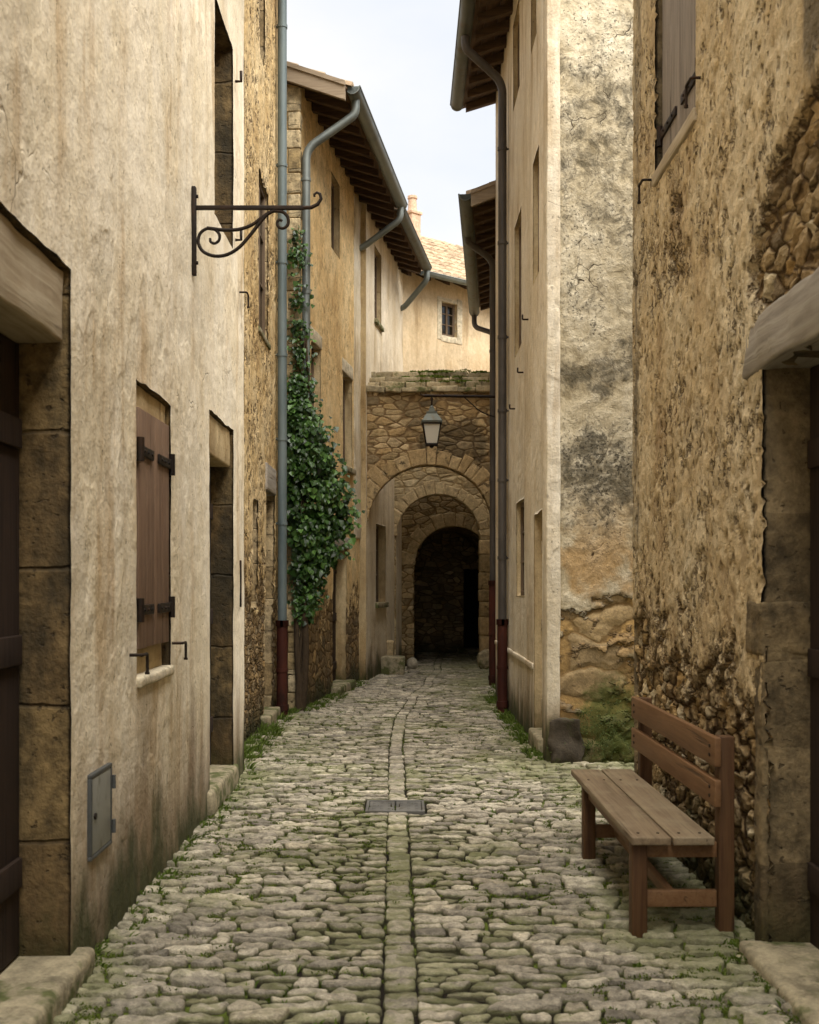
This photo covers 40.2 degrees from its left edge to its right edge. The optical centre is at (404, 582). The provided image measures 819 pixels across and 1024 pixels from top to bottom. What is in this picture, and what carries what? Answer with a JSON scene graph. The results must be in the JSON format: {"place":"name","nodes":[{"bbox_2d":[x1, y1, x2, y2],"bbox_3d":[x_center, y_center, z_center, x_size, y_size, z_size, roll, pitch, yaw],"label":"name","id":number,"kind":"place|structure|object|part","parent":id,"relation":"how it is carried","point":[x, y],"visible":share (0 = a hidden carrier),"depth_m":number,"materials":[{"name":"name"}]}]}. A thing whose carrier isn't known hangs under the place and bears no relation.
{"place":"outdoors","nodes":[
{"label":"outdoors","id":0,"kind":"place"},
{"bbox_2d":[287,0,495,245],"label":"sky","id":1,"kind":"structure","parent":0,"point":[400,53],"materials":[{"name":"white"}]},
{"bbox_2d":[53,652,801,1023],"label":"street","id":2,"kind":"structure","parent":0,"point":[437,682],"depth_m":5.54,"materials":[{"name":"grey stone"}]},
{"bbox_2d":[387,640,393,654],"bbox_3d":[-0.334,1.344,20.320,0.287,0.603,0.380,0,0,0],"label":"stone block","id":3,"kind":"object","parent":2,"relation":"on","point":[390,647],"depth_m":20.15,"materials":[{"name":"beige stone"}]},
{"bbox_2d":[381,655,404,674],"bbox_3d":[-0.251,1.462,19.776,0.517,0.348,0.474,0,0,0],"label":"stone block","id":4,"kind":"object","parent":2,"relation":"on","point":[392,664],"depth_m":19.55,"materials":[{"name":"grey stone"}]},
{"bbox_2d":[365,800,424,814],"bbox_3d":[-0.068,1.624,8.070,0.420,0.052,0.400,0,0,0],"label":"drain cover","id":5,"kind":"object","parent":2,"relation":"in","point":[405,806],"visible":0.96,"depth_m":8.04,"materials":[{"name":"grey metal"}]},
{"bbox_2d":[407,657,417,668],"bbox_3d":[0.141,1.510,20.751,0.207,0.245,0.200,0,0,0],"label":"boulder","id":6,"kind":"object","parent":2,"relation":"on","point":[412,662],"visible":0.98,"depth_m":20.68,"materials":[{"name":"grey stone"}]},
{"bbox_2d":[366,369,489,603],"bbox_3d":[0.388,-0.977,18.594,2.633,5.153,1.040,0,0,0],"label":"stone archway","id":7,"kind":"object","parent":2,"relation":"on","point":[398,405],"visible":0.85,"depth_m":18.20,"materials":[{"name":"brown stone"}]},
{"bbox_2d":[60,700,801,1023],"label":"moss","id":8,"kind":"object","parent":2,"relation":"on","point":[724,1010],"visible":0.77,"depth_m":6.07,"materials":[{"name":"green plant"}]},
{"bbox_2d":[394,467,489,665],"bbox_3d":[0.776,-0.600,21.186,2.448,4.400,0.428,0,0,0],"label":"pale archway","id":9,"kind":"object","parent":2,"relation":"on","point":[411,486],"visible":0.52,"depth_m":21.00,"materials":[{"name":"stone"}]},
{"bbox_2d":[95,679,807,1023],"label":"grass","id":10,"kind":"structure","parent":2,"relation":"on","point":[507,717],"depth_m":8.47,"materials":[{"name":"green plant"}]},
{"bbox_2d":[477,649,488,668],"bbox_3d":[1.511,1.461,20.777,0.340,0.454,0.257,0,0,0],"label":"boulder","id":11,"kind":"object","parent":2,"relation":"on","point":[483,659],"visible":0.56,"depth_m":20.68,"materials":[{"name":"grey stone"}]},
{"bbox_2d":[450,0,633,763],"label":"pale house","id":12,"kind":"structure","parent":2,"relation":"on","point":[551,80],"depth_m":9.88,"materials":[{"name":"paint"}]},
{"bbox_2d":[518,23,519,89],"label":"window","id":13,"kind":"structure","parent":12,"relation":"in","point":[518,23],"depth_m":13.04,"materials":[{"name":"brown wood"}]},
{"bbox_2d":[519,223,520,347],"bbox_3d":[1.344,-3.350,12.575,0.048,1.500,0.750,0,0,0],"label":"window","id":14,"kind":"structure","parent":12,"relation":"in","point":[520,223],"depth_m":12.90,"materials":[{"name":"brown wood"}]},
{"bbox_2d":[521,502,523,595],"bbox_3d":[1.344,-0.375,12.325,0.048,1.050,0.850,0,0,0],"label":"window","id":15,"kind":"structure","parent":12,"relation":"in","point":[522,504],"depth_m":12.70,"materials":[{"name":"brown wood"}]},
{"bbox_2d":[538,162,538,271],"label":"window","id":16,"kind":"structure","parent":12,"relation":"in","point":[538,162],"depth_m":11.05,"materials":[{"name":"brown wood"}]},
{"bbox_2d":[541,541,541,710],"bbox_3d":[1.368,0.412,10.675,0.065,2.155,0.636,0,0,0],"label":"door","id":17,"kind":"structure","parent":12,"relation":"in","point":[541,541],"depth_m":10.93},
{"bbox_2d":[547,688,633,762],"bbox_3d":[1.792,1.319,9.811,1.090,0.783,0.054,0,0,0],"label":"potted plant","id":18,"kind":"object","parent":12,"relation":"attached to","point":[591,727],"depth_m":9.82,"materials":[{"name":"green plant"}]},
{"bbox_2d":[571,696,733,937],"bbox_3d":[1.250,1.155,5.920,0.470,0.920,1.841,0,0,0],"label":"bench","id":19,"kind":"object","parent":2,"relation":"on","point":[643,817],"visible":0.93,"depth_m":5.25,"materials":[{"name":"brown wood"}]},
{"bbox_2d":[632,0,818,1023],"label":"rough house","id":20,"kind":"structure","parent":0,"point":[725,400],"depth_m":5.15,"materials":[{"name":"rough ochre plaster"},{"name":"tile"},{"name":"dark wood"}]},
{"bbox_2d":[807,364,818,949],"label":"door","id":21,"kind":"structure","parent":20,"relation":"in","point":[813,444],"depth_m":4.72,"materials":[{"name":"brown wood"}]},
{"label":"ground","id":22,"kind":"structure","parent":0,"visible":0},
{"bbox_2d":[0,0,249,1023],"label":"plastered house","id":23,"kind":"structure","parent":22,"relation":"on","point":[120,472],"depth_m":5.14,"materials":[{"name":"beige paint"}]},
{"bbox_2d":[0,333,21,970],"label":"door","id":24,"kind":"structure","parent":23,"relation":"in","point":[10,422],"depth_m":4.37,"materials":[{"name":"brown wood"}]},
{"bbox_2d":[87,763,115,861],"bbox_3d":[-1.343,0.999,4.905,0.075,0.366,0.336,0,0,0],"label":"meter cabinet","id":25,"kind":"object","parent":23,"relation":"attached to","point":[101,822],"visible":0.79,"depth_m":4.87,"materials":[{"name":"grey metal"}]},
{"bbox_3d":[-1.344,0.999,4.905,0.052,0.328,0.298,0,0,0],"label":"door","id":26,"kind":"part","parent":25,"relation":"part of","materials":[{"name":"grey paint"}]},
{"bbox_2d":[209,468,212,763],"bbox_3d":[-1.527,0.263,8.230,0.065,2.315,1.066,0,0,0],"label":"door","id":27,"kind":"structure","parent":23,"relation":"in","point":[210,505],"depth_m":8.74,"materials":[{"name":"brown wood"}]},
{"bbox_2d":[191,186,322,275],"bbox_3d":[-0.931,-2.220,7.080,0.828,0.560,0.044,0,0,0],"label":"wall bracket","id":28,"kind":"object","parent":23,"relation":"attached to","point":[195,207],"depth_m":7.07,"materials":[{"name":"black metal"}]},
{"bbox_2d":[244,0,288,741],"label":"stone house","id":29,"kind":"structure","parent":22,"relation":"on","point":[266,623],"depth_m":12.45,"materials":[{"name":"brown stone"}]},
{"bbox_2d":[258,181,264,333],"bbox_3d":[-1.594,-3.515,12.175,0.048,1.670,0.850,0,0,0],"label":"window","id":30,"kind":"structure","parent":29,"relation":"in","point":[261,239],"depth_m":12.50,"materials":[{"name":"brown wood"}]},
{"bbox_2d":[287,61,407,708],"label":"ochre house","id":31,"kind":"structure","parent":22,"relation":"on","point":[338,158],"depth_m":15.68,"materials":[{"name":"paint"}]},
{"bbox_2d":[311,348,313,407],"bbox_3d":[-1.291,-2.525,14.866,0.048,1.250,0.600,0,0,8],"label":"window","id":32,"kind":"structure","parent":31,"relation":"in","point":[312,350],"depth_m":15.11,"materials":[{"name":"brown wood"}]},
{"bbox_2d":[287,225,364,710],"bbox_3d":[-1.069,-1.412,13.981,1.379,5.994,0.663,0,0,-37],"label":"ivy","id":33,"kind":"object","parent":31,"relation":"attached to","point":[317,529],"visible":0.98,"depth_m":13.80,"materials":[{"name":"green plant"}]},
{"bbox_2d":[331,182,333,249],"bbox_3d":[-1.102,-5.285,16.168,0.048,1.070,0.610,0,0,8],"label":"window","id":34,"kind":"structure","parent":31,"relation":"in","point":[332,187],"depth_m":16.42,"materials":[{"name":"brown wood"}]},
{"bbox_2d":[332,568,336,680],"bbox_3d":[-1.129,0.518,16.515,0.065,2.025,1.016,0,0,8],"label":"door","id":35,"kind":"structure","parent":31,"relation":"in","point":[334,617],"depth_m":16.92,"materials":[{"name":"brown wood"}]},
{"bbox_2d":[343,379,344,460],"bbox_3d":[-1.005,-2.450,17.093,0.048,1.400,0.750,0,0,8],"label":"window","id":36,"kind":"structure","parent":31,"relation":"in","point":[343,379],"depth_m":17.42,"materials":[{"name":"brown wood"}]},
{"bbox_2d":[360,202,431,679],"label":"cream house","id":37,"kind":"structure","parent":22,"relation":"on","point":[383,307],"depth_m":19.51,"materials":[{"name":"paint"}]},
{"bbox_2d":[374,253,376,318],"bbox_3d":[-0.561,-5.075,19.263,0.048,1.250,0.680,0,0,9],"label":"window","id":38,"kind":"structure","parent":37,"relation":"in","point":[375,257],"depth_m":19.54,"materials":[{"name":"brown wood"}]},
{"bbox_2d":[376,526,377,601],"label":"window","id":39,"kind":"structure","parent":37,"relation":"in","point":[376,526],"depth_m":20.00,"materials":[{"name":"brown wood"}]},
{"bbox_2d":[402,496,478,663],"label":"passage arch","id":40,"kind":"structure","parent":22,"relation":"on","point":[440,572],"depth_m":25.68,"materials":[{"name":"stone"}]},
{"bbox_2d":[397,195,489,372],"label":"back house","id":41,"kind":"structure","parent":22,"relation":"on","point":[440,332],"depth_m":22.91,"materials":[{"name":"beige paint"}]},
{"bbox_2d":[442,303,454,336],"bbox_3d":[0.851,-5.370,22.972,0.430,0.680,0.048,0,0,-41],"label":"window","id":42,"kind":"structure","parent":41,"relation":"in","point":[448,311],"depth_m":23.02,"materials":[{"name":"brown wood"}]},
{"bbox_2d":[458,180,495,684],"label":"house","id":43,"kind":"structure","parent":22,"relation":"on","point":[477,207],"depth_m":17.41,"materials":[{"name":"paint"}]},
{"bbox_2d":[420,390,495,447],"bbox_3d":[0.820,-2.478,17.000,1.175,0.885,0.320,0,0,0],"label":"street lantern","id":44,"kind":"object","parent":43,"relation":"attached to","point":[431,422],"visible":0.81,"depth_m":16.91,"materials":[{"name":"black metal"}]},
{"bbox_2d":[548,718,584,763],"bbox_3d":[1.423,1.421,9.883,0.332,0.464,0.208,0,0,0],"label":"corner stone","id":45,"kind":"object","parent":22,"relation":"on","point":[567,731],"visible":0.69,"depth_m":9.81,"materials":[{"name":"stone"}]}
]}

